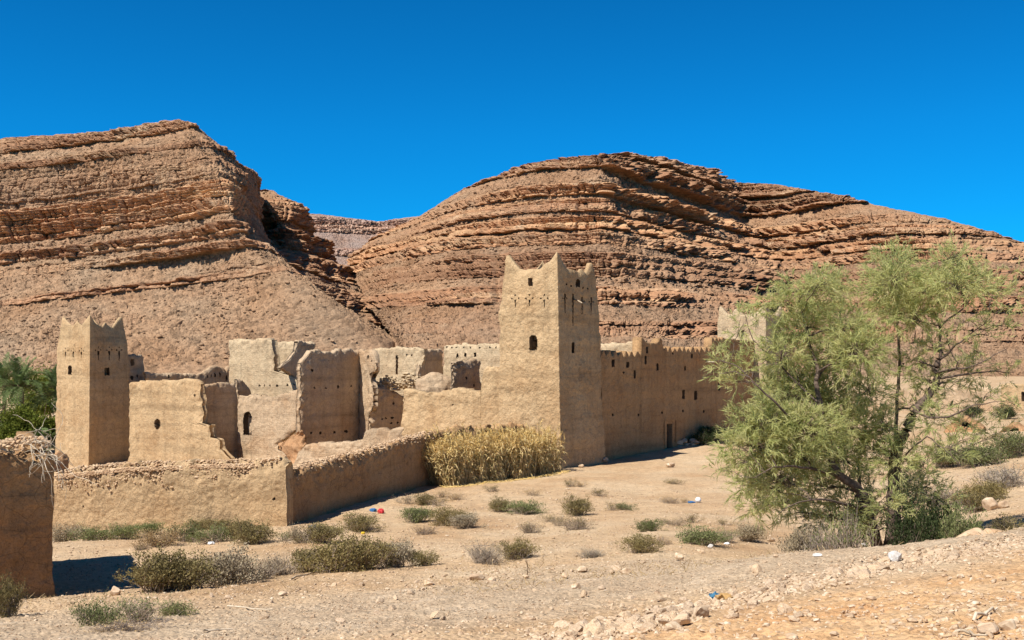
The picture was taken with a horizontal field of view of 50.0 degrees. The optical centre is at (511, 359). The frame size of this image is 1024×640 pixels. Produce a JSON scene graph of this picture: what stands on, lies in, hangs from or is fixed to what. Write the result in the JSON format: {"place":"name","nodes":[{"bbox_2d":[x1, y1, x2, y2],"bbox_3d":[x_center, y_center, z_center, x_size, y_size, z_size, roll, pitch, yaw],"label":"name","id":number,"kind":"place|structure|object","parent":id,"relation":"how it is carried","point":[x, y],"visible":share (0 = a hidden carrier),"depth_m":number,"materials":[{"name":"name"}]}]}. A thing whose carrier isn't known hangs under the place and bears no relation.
{"place":"outdoors","nodes":[
{"label":"outdoors","id":0,"kind":"place"},
{"bbox_2d":[0,119,394,376],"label":"mountain","id":1,"kind":"structure","parent":0,"point":[25,219],"depth_m":470.65,"materials":[{"name":"stone"}]},
{"bbox_2d":[0,133,388,369],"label":"scree","id":2,"kind":"structure","parent":1,"relation":"on","point":[154,302],"depth_m":450.28,"materials":[{"name":"stone"}]},
{"bbox_2d":[260,189,389,333],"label":"mountain butte","id":3,"kind":"object","parent":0,"point":[289,228],"visible":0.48,"depth_m":649.94,"materials":[{"name":"stone"}]},
{"bbox_2d":[309,214,418,265],"bbox_3d":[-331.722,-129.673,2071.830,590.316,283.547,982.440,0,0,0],"label":"mountain","id":4,"kind":"structure","parent":0,"point":[346,236],"depth_m":1947.46,"materials":[{"name":"stone"}]},
{"bbox_2d":[0,376,1023,639],"bbox_3d":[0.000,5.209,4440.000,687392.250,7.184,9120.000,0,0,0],"label":"ground","id":5,"kind":"structure","parent":0,"point":[650,470],"depth_m":19.28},
{"bbox_2d":[0,352,28,422],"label":"date palm","id":6,"kind":"object","parent":5,"relation":"on","point":[4,372],"visible":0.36,"depth_m":109.82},
{"bbox_2d":[0,569,30,617],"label":"desert shrub","id":7,"kind":"object","parent":5,"relation":"on","point":[9,607],"visible":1,"depth_m":15.89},
{"bbox_2d":[0,420,30,453],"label":"lush bush","id":8,"kind":"object","parent":5,"relation":"on","point":[9,430],"visible":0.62,"depth_m":92.83,"materials":[{"name":"green plant"}]},
{"bbox_2d":[0,402,46,453],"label":"lush bush","id":9,"kind":"object","parent":5,"relation":"on","point":[24,413],"visible":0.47,"depth_m":94.09,"materials":[{"name":"green plant"}]},
{"bbox_2d":[0,354,54,412],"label":"date palm","id":10,"kind":"object","parent":5,"relation":"on","point":[21,375],"visible":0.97,"depth_m":99.50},
{"bbox_2d":[0,361,54,402],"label":"lush bush","id":11,"kind":"object","parent":5,"relation":"on","point":[41,378],"visible":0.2,"depth_m":117.12,"materials":[{"name":"green plant"}]},
{"bbox_2d":[0,431,55,598],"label":"foreground wall","id":12,"kind":"structure","parent":5,"relation":"on","point":[26,520],"depth_m":22.68,"materials":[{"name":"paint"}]},
{"bbox_2d":[17,409,95,506],"bbox_3d":[-9.298,1.942,22.220,1.553,2.138,1.228,0,0,33],"label":"dry branch","id":13,"kind":"object","parent":12,"relation":"on","point":[42,453],"visible":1,"depth_m":22.32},
{"bbox_2d":[8,388,55,416],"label":"lush bush","id":14,"kind":"object","parent":5,"relation":"on","point":[45,408],"visible":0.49,"depth_m":107.07,"materials":[{"name":"green plant"}]},
{"bbox_2d":[24,364,56,414],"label":"date palm","id":15,"kind":"object","parent":5,"relation":"on","point":[52,377],"visible":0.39,"depth_m":103.15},
{"bbox_2d":[28,414,55,448],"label":"lush bush","id":16,"kind":"object","parent":5,"relation":"on","point":[49,423],"visible":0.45,"depth_m":93.35,"materials":[{"name":"green plant"}]},
{"bbox_2d":[34,427,55,450],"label":"bush","id":17,"kind":"object","parent":5,"relation":"on","point":[44,429],"visible":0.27,"depth_m":92.03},
{"bbox_2d":[51,451,68,471],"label":"broken wall","id":18,"kind":"structure","parent":5,"relation":"on","point":[63,459],"depth_m":47.21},
{"bbox_2d":[52,521,85,541],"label":"desert shrub","id":19,"kind":"object","parent":5,"relation":"on","point":[56,535],"visible":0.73,"depth_m":39.04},
{"bbox_2d":[55,315,129,466],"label":"mud tower","id":20,"kind":"structure","parent":5,"relation":"on","point":[92,389],"depth_m":86.69,"materials":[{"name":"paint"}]},
{"bbox_2d":[61,521,130,540],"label":"desert shrub","id":21,"kind":"object","parent":5,"relation":"on","point":[89,534],"visible":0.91,"depth_m":38.91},
{"bbox_2d":[66,591,135,626],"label":"desert shrub","id":22,"kind":"object","parent":5,"relation":"on","point":[97,615],"visible":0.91,"depth_m":13.92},
{"bbox_2d":[105,522,145,539],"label":"desert shrub","id":23,"kind":"object","parent":5,"relation":"on","point":[129,532],"visible":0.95,"depth_m":38.84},
{"bbox_2d":[93,589,173,623],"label":"desert shrub","id":24,"kind":"object","parent":5,"relation":"on","point":[143,613],"visible":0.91,"depth_m":14.43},
{"bbox_2d":[78,608,190,633],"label":"desert shrub","id":25,"kind":"object","parent":5,"relation":"on","point":[118,627],"visible":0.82,"depth_m":12.91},
{"bbox_2d":[128,354,143,391],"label":"ruined wall","id":26,"kind":"structure","parent":5,"relation":"on","point":[136,365],"depth_m":89.96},
{"bbox_2d":[131,519,168,534],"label":"desert shrub","id":27,"kind":"object","parent":5,"relation":"on","point":[154,526],"visible":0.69,"depth_m":40.06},
{"bbox_2d":[112,545,206,592],"bbox_3d":[-6.893,4.073,21.331,1.851,1.011,1.790,0,0,-14],"label":"desert shrub","id":28,"kind":"object","parent":5,"relation":"on","point":[149,575],"visible":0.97,"depth_m":21.19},
{"bbox_2d":[130,524,188,547],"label":"desert shrub","id":29,"kind":"object","parent":5,"relation":"on","point":[148,537],"visible":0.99,"depth_m":35.06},
{"bbox_2d":[155,592,200,615],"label":"desert shrub","id":30,"kind":"object","parent":5,"relation":"on","point":[175,609],"visible":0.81,"depth_m":15.20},
{"bbox_2d":[128,378,235,463],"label":"ruined wall","id":31,"kind":"structure","parent":5,"relation":"on","point":[168,419],"depth_m":81.23,"materials":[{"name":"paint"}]},
{"bbox_2d":[146,541,222,591],"bbox_3d":[-6.484,4.069,21.787,1.508,0.994,1.569,0,0,0],"label":"desert shrub","id":32,"kind":"object","parent":5,"relation":"on","point":[203,563],"visible":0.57,"depth_m":21.57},
{"bbox_2d":[143,365,228,384],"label":"ruined wall","id":33,"kind":"structure","parent":5,"relation":"on","point":[212,374],"depth_m":94.18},
{"bbox_2d":[162,517,209,541],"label":"desert shrub","id":34,"kind":"object","parent":5,"relation":"on","point":[191,529],"visible":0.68,"depth_m":36.31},
{"bbox_2d":[186,520,232,544],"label":"desert shrub","id":35,"kind":"object","parent":5,"relation":"on","point":[221,533],"visible":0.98,"depth_m":35.24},
{"bbox_2d":[204,382,238,458],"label":"ruined wall","id":36,"kind":"structure","parent":5,"relation":"on","point":[222,402],"depth_m":81.67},
{"bbox_2d":[194,541,274,586],"bbox_3d":[-6.056,4.304,23.075,1.785,0.963,1.818,0,0,-38],"label":"desert shrub","id":37,"kind":"object","parent":5,"relation":"on","point":[232,568],"visible":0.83,"depth_m":22.87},
{"bbox_2d":[223,517,258,539],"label":"desert shrub","id":38,"kind":"object","parent":5,"relation":"on","point":[231,529],"visible":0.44,"depth_m":36.15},
{"bbox_2d":[234,379,250,398],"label":"ruined wall","id":39,"kind":"structure","parent":5,"relation":"on","point":[242,387],"depth_m":83.28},
{"bbox_2d":[229,515,276,545],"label":"desert shrub","id":40,"kind":"object","parent":5,"relation":"on","point":[255,534],"visible":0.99,"depth_m":34.42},
{"bbox_2d":[229,338,296,434],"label":"ruined wall","id":41,"kind":"structure","parent":5,"relation":"on","point":[253,364],"depth_m":89.51,"materials":[{"name":"soil"}]},
{"bbox_2d":[237,390,296,459],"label":"ruined wall","id":42,"kind":"structure","parent":5,"relation":"on","point":[266,426],"depth_m":80.26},
{"bbox_2d":[246,553,293,579],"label":"desert shrub","id":43,"kind":"object","parent":5,"relation":"on","point":[270,569],"visible":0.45,"depth_m":24.26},
{"bbox_2d":[257,547,314,575],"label":"desert shrub","id":44,"kind":"object","parent":5,"relation":"on","point":[288,570],"visible":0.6,"depth_m":24.97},
{"bbox_2d":[52,422,528,531],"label":"enclosure wall","id":45,"kind":"structure","parent":5,"relation":"on","point":[282,490],"depth_m":42.28,"materials":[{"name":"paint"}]},
{"bbox_2d":[278,430,306,463],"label":"ruined wall","id":46,"kind":"structure","parent":5,"relation":"on","point":[291,447],"depth_m":75.66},
{"bbox_2d":[278,341,312,371],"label":"ruined wall","id":47,"kind":"structure","parent":5,"relation":"on","point":[285,349],"depth_m":94.25,"materials":[{"name":"brick"}]},
{"bbox_2d":[277,340,314,376],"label":"ruined wall","id":48,"kind":"structure","parent":5,"relation":"on","point":[288,366],"depth_m":87.48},
{"bbox_2d":[278,522,317,544],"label":"desert shrub","id":49,"kind":"object","parent":5,"relation":"on","point":[302,536],"visible":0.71,"depth_m":33.24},
{"bbox_2d":[286,543,322,573],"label":"desert shrub","id":50,"kind":"object","parent":5,"relation":"on","point":[300,554],"visible":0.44,"depth_m":25.19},
{"bbox_2d":[290,521,345,543],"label":"desert shrub","id":51,"kind":"object","parent":5,"relation":"on","point":[321,532],"visible":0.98,"depth_m":32.99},
{"bbox_2d":[295,348,359,444],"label":"ruined wall","id":52,"kind":"structure","parent":5,"relation":"on","point":[327,400],"depth_m":78.25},
{"bbox_2d":[290,532,375,573],"bbox_3d":[-4.000,4.326,24.749,1.950,1.040,1.789,0,0,0],"label":"desert shrub","id":53,"kind":"object","parent":5,"relation":"on","point":[326,558],"visible":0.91,"depth_m":24.54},
{"bbox_2d":[294,427,403,463],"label":"ruined wall","id":54,"kind":"structure","parent":5,"relation":"on","point":[321,450],"depth_m":70.83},
{"bbox_2d":[336,509,388,532],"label":"desert shrub","id":55,"kind":"object","parent":5,"relation":"on","point":[362,523],"visible":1,"depth_m":37.32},
{"bbox_2d":[327,531,406,571],"bbox_3d":[-3.362,4.322,24.803,1.924,0.959,1.702,0,0,0],"label":"desert shrub","id":56,"kind":"object","parent":5,"relation":"on","point":[376,553],"visible":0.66,"depth_m":24.68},
{"bbox_2d":[359,349,379,439],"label":"ruined wall","id":57,"kind":"structure","parent":5,"relation":"on","point":[369,366],"depth_m":79.66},
{"bbox_2d":[367,386,403,429],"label":"ruined wall","id":58,"kind":"structure","parent":5,"relation":"on","point":[389,412],"depth_m":80.61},
{"bbox_2d":[376,372,420,390],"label":"rubble heap","id":59,"kind":"object","parent":58,"relation":"on","point":[395,384],"visible":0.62,"depth_m":81.09,"materials":[{"name":"stone"}]},
{"bbox_2d":[375,534,421,567],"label":"desert shrub","id":60,"kind":"object","parent":5,"relation":"on","point":[403,558],"visible":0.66,"depth_m":25.12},
{"bbox_2d":[374,346,427,401],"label":"ruined wall","id":61,"kind":"structure","parent":5,"relation":"on","point":[397,361],"depth_m":86.41,"materials":[{"name":"soil"}]},
{"bbox_2d":[396,504,439,523],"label":"desert shrub","id":62,"kind":"object","parent":5,"relation":"on","point":[413,515],"visible":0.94,"depth_m":39.49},
{"bbox_2d":[407,549,441,565],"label":"desert shrub","id":63,"kind":"object","parent":5,"relation":"on","point":[422,558],"visible":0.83,"depth_m":25.38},
{"bbox_2d":[411,491,439,504],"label":"desert shrub","id":64,"kind":"object","parent":5,"relation":"on","point":[420,501],"visible":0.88,"depth_m":46.11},
{"bbox_2d":[407,522,445,534],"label":"desert shrub","id":65,"kind":"object","parent":5,"relation":"on","point":[429,531],"visible":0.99,"depth_m":36.19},
{"bbox_2d":[415,348,442,388],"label":"ruined wall","id":66,"kind":"structure","parent":5,"relation":"on","point":[434,360],"depth_m":85.99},
{"bbox_2d":[415,372,450,391],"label":"mud mound","id":67,"kind":"object","parent":5,"relation":"on","point":[434,382],"visible":0.44,"depth_m":73.29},
{"bbox_2d":[426,504,471,526],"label":"desert shrub","id":68,"kind":"object","parent":5,"relation":"on","point":[442,515],"visible":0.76,"depth_m":38.55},
{"bbox_2d":[400,366,498,436],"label":"ruined wall","id":69,"kind":"structure","parent":5,"relation":"on","point":[444,409],"depth_m":66.00,"materials":[{"name":"paint"}]},
{"bbox_2d":[450,359,480,389],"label":"ruined wall","id":70,"kind":"structure","parent":5,"relation":"on","point":[465,374],"depth_m":71.87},
{"bbox_2d":[445,509,487,528],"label":"desert shrub","id":71,"kind":"object","parent":5,"relation":"on","point":[467,521],"visible":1,"depth_m":37.64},
{"bbox_2d":[443,343,499,382],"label":"ruined wall","id":72,"kind":"structure","parent":5,"relation":"on","point":[486,354],"depth_m":87.04,"materials":[{"name":"soil"}]},
{"bbox_2d":[463,538,504,564],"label":"desert shrub","id":73,"kind":"object","parent":5,"relation":"on","point":[486,556],"visible":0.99,"depth_m":25.49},
{"bbox_2d":[420,419,568,485],"bbox_3d":[-1.004,4.670,57.246,4.388,3.390,10.980,0,0,42],"label":"straw stack","id":74,"kind":"object","parent":5,"relation":"on","point":[458,460],"visible":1,"depth_m":56.04,"materials":[{"name":"yellow plant"}]},
{"bbox_2d":[487,493,512,511],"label":"desert shrub","id":75,"kind":"object","parent":5,"relation":"on","point":[497,503],"visible":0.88,"depth_m":43.29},
{"bbox_2d":[439,470,570,487],"bbox_3d":[0.095,6.065,56.044,1.529,0.269,9.182,0,0,44],"label":"loose straw","id":76,"kind":"object","parent":5,"relation":"on","point":[508,479],"visible":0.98,"depth_m":55.67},
{"bbox_2d":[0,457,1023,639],"bbox_3d":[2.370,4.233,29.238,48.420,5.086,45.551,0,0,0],"label":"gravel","id":77,"kind":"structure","parent":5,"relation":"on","point":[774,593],"depth_m":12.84,"materials":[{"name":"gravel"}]},
{"bbox_2d":[495,535,541,560],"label":"desert shrub","id":78,"kind":"object","parent":5,"relation":"on","point":[512,550],"visible":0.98,"depth_m":26.05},
{"bbox_2d":[497,499,549,513],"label":"desert shrub","id":79,"kind":"object","parent":5,"relation":"on","point":[527,509],"visible":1,"depth_m":42.62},
{"bbox_2d":[516,520,544,533],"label":"desert shrub","id":80,"kind":"object","parent":5,"relation":"on","point":[526,529],"visible":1,"depth_m":35.80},
{"bbox_2d":[498,252,604,468],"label":"mud tower","id":81,"kind":"structure","parent":5,"relation":"on","point":[550,370],"depth_m":62.87,"materials":[{"name":"paint"}]},
{"bbox_2d":[556,493,594,516],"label":"desert shrub","id":82,"kind":"object","parent":5,"relation":"on","point":[575,507],"visible":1,"depth_m":41.41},
{"bbox_2d":[554,514,597,530],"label":"desert shrub","id":83,"kind":"object","parent":5,"relation":"on","point":[579,525],"visible":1,"depth_m":36.15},
{"bbox_2d":[569,548,608,558],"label":"desert shrub","id":84,"kind":"object","parent":5,"relation":"on","point":[596,554],"visible":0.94,"depth_m":25.40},
{"bbox_2d":[601,341,646,350],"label":"ruined wall","id":85,"kind":"structure","parent":5,"relation":"on","point":[615,346],"depth_m":82.35,"materials":[{"name":"brick"}]},
{"bbox_2d":[614,530,664,553],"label":"desert shrub","id":86,"kind":"object","parent":5,"relation":"on","point":[641,544],"visible":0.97,"depth_m":26.14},
{"bbox_2d":[630,517,668,531],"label":"desert shrub","id":87,"kind":"object","parent":5,"relation":"on","point":[646,526],"visible":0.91,"depth_m":33.93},
{"bbox_2d":[600,337,753,459],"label":"curtain wall","id":88,"kind":"structure","parent":5,"relation":"on","point":[655,396],"depth_m":72.29,"materials":[{"name":"paint"}]},
{"bbox_2d":[663,418,676,448],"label":"doorway","id":89,"kind":"structure","parent":88,"relation":"in","point":[669,426],"depth_m":73.63,"materials":[{"name":"brown wood"}]},
{"bbox_2d":[687,430,712,444],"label":"desert shrub","id":90,"kind":"object","parent":5,"relation":"on","point":[701,438],"visible":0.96,"depth_m":74.99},
{"bbox_2d":[674,520,733,545],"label":"desert shrub","id":91,"kind":"object","parent":5,"relation":"on","point":[705,536],"visible":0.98,"depth_m":28.65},
{"bbox_2d":[698,422,737,442],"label":"desert shrub","id":92,"kind":"object","parent":5,"relation":"on","point":[713,432],"visible":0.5,"depth_m":76.25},
{"bbox_2d":[717,306,785,420],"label":"mud tower","id":93,"kind":"structure","parent":5,"relation":"on","point":[724,323],"depth_m":85.00,"materials":[{"name":"soil"}]},
{"bbox_2d":[733,520,771,542],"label":"desert shrub","id":94,"kind":"object","parent":5,"relation":"on","point":[750,533],"visible":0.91,"depth_m":30.96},
{"bbox_2d":[775,517,819,552],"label":"desert shrub","id":95,"kind":"object","parent":5,"relation":"on","point":[793,540],"visible":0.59,"depth_m":22.59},
{"bbox_2d":[791,506,845,551],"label":"desert shrub","id":96,"kind":"object","parent":5,"relation":"on","point":[813,546],"visible":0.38,"depth_m":22.05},
{"bbox_2d":[801,497,887,549],"bbox_3d":[6.635,3.480,21.583,1.573,1.654,1.640,0,0,-45],"label":"desert shrub","id":97,"kind":"object","parent":5,"relation":"on","point":[855,537],"visible":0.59,"depth_m":21.62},
{"bbox_2d":[697,229,1023,546],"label":"tamarisk tree","id":98,"kind":"object","parent":5,"relation":"on","point":[770,432],"visible":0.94,"depth_m":23.56,"materials":[{"name":"green plant"}]},
{"bbox_2d":[882,498,945,544],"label":"desert shrub","id":99,"kind":"object","parent":5,"relation":"on","point":[910,534],"visible":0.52,"depth_m":22.36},
{"bbox_2d":[898,485,958,539],"bbox_3d":[9.065,3.579,23.474,1.528,1.724,1.441,0,0,0],"label":"desert shrub","id":100,"kind":"object","parent":5,"relation":"on","point":[938,512],"visible":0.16,"depth_m":23.33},
{"bbox_2d":[859,386,1000,411],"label":"adobe wall","id":101,"kind":"structure","parent":5,"relation":"on","point":[957,395],"depth_m":116.00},
{"bbox_2d":[911,445,967,467],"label":"desert shrub","id":102,"kind":"object","parent":5,"relation":"on","point":[941,464],"visible":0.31,"depth_m":51.53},
{"bbox_2d":[921,478,966,510],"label":"desert shrub","id":103,"kind":"object","parent":5,"relation":"on","point":[944,493],"visible":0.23,"depth_m":34.90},
{"bbox_2d":[936,490,994,538],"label":"desert shrub","id":104,"kind":"object","parent":5,"relation":"on","point":[955,529],"visible":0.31,"depth_m":22.62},
{"bbox_2d":[945,416,985,432],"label":"earth bank","id":105,"kind":"structure","parent":5,"relation":"on","point":[965,425],"depth_m":77.44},
{"bbox_2d":[945,486,1004,512],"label":"desert shrub","id":106,"kind":"object","parent":5,"relation":"on","point":[978,499],"visible":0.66,"depth_m":31.90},
{"bbox_2d":[945,438,1014,466],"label":"desert shrub","id":107,"kind":"object","parent":5,"relation":"on","point":[986,456],"visible":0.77,"depth_m":49.61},
{"bbox_2d":[958,477,1013,499],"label":"desert shrub","id":108,"kind":"object","parent":5,"relation":"on","point":[993,485],"visible":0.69,"depth_m":33.70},
{"bbox_2d":[976,622,998,633],"bbox_3d":[3.059,1.724,7.062,0.138,0.091,0.112,0,0,18],"label":"stone","id":109,"kind":"object","parent":5,"relation":"on","point":[993,628],"visible":0.91,"depth_m":7.02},
{"bbox_2d":[955,459,1023,488],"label":"desert shrub","id":110,"kind":"object","parent":5,"relation":"on","point":[1008,478],"visible":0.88,"depth_m":37.05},
{"bbox_2d":[981,497,998,510],"bbox_3d":[13.537,4.082,31.041,0.474,0.398,0.389,0,0,0],"label":"boulder","id":111,"kind":"object","parent":5,"relation":"on","point":[990,503],"visible":0.94,"depth_m":30.92,"materials":[{"name":"stone"}]},
{"bbox_2d":[980,512,1023,530],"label":"desert shrub","id":112,"kind":"object","parent":5,"relation":"on","point":[1004,527],"visible":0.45,"depth_m":24.07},
{"bbox_2d":[982,425,1023,457],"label":"desert shrub","id":113,"kind":"object","parent":5,"relation":"on","point":[1015,447],"visible":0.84,"depth_m":51.79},
{"bbox_2d":[986,402,1020,418],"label":"desert shrub","id":114,"kind":"object","parent":5,"relation":"on","point":[1011,414],"visible":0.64,"depth_m":89.51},
{"bbox_2d":[998,619,1016,630],"bbox_3d":[3.204,1.719,7.106,0.108,0.086,0.087,0,0,0],"label":"stone","id":115,"kind":"object","parent":5,"relation":"on","point":[1008,624],"visible":1,"depth_m":7.08,"materials":[{"name":"stone"}]},
{"bbox_2d":[999,383,1023,410],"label":"adobe house","id":116,"kind":"structure","parent":5,"relation":"on","point":[1019,391],"depth_m":108.45,"materials":[{"name":"paint"}]},
{"bbox_2d":[0,0,1023,241],"label":"sky","id":117,"kind":"structure","parent":0,"point":[374,110],"materials":[{"name":"blue"}]},
{"bbox_2d":[11,463,1023,612],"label":"rocks","id":118,"kind":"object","parent":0,"point":[594,574],"depth_m":20.64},
{"bbox_2d":[347,152,1023,375],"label":"mountain","id":119,"kind":"structure","parent":0,"point":[664,224],"depth_m":547.54,"materials":[{"name":"stone"}]},
{"bbox_2d":[351,168,1023,374],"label":"scree","id":120,"kind":"structure","parent":119,"relation":"on","point":[383,319],"depth_m":500.87,"materials":[{"name":"stone"}]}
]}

